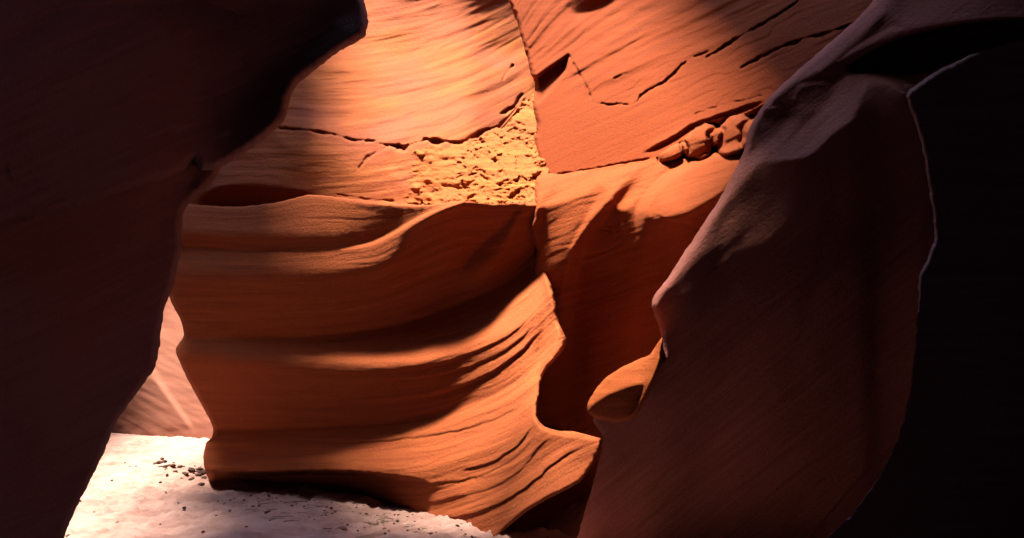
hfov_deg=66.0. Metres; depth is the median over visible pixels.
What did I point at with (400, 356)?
rock wall
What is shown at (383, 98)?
rock wall
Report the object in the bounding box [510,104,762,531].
fluted rock
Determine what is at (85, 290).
rock pillar
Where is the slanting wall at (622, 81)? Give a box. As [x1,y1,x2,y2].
[508,0,872,173]
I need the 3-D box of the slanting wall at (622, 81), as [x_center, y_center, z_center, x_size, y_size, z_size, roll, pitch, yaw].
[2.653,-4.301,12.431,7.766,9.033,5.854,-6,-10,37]
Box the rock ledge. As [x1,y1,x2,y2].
[587,338,662,421]
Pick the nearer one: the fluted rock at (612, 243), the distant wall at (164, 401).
the fluted rock at (612, 243)
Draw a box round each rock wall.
[169,195,601,536]
[189,0,534,206]
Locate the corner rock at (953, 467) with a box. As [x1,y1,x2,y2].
[828,39,1023,537]
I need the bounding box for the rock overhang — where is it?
[0,0,368,225]
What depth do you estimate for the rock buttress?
5.68 m
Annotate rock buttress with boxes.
[577,0,1023,537]
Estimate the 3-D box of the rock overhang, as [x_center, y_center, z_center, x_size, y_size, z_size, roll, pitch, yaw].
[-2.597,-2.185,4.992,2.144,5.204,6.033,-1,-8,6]
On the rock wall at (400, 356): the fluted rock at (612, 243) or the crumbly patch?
the crumbly patch
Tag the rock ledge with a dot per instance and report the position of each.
(621, 394)
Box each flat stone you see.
[336,526,346,529]
[356,533,384,537]
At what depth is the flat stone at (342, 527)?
8.16 m
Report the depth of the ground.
9.56 m
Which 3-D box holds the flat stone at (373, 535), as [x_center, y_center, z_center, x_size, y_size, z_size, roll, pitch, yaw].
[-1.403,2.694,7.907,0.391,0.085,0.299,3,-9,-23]
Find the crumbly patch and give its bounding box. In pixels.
[402,93,548,204]
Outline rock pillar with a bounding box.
[0,160,221,537]
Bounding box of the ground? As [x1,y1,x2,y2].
[64,433,587,537]
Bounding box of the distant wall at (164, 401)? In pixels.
[111,297,212,438]
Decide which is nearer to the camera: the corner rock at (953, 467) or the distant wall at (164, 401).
the corner rock at (953, 467)

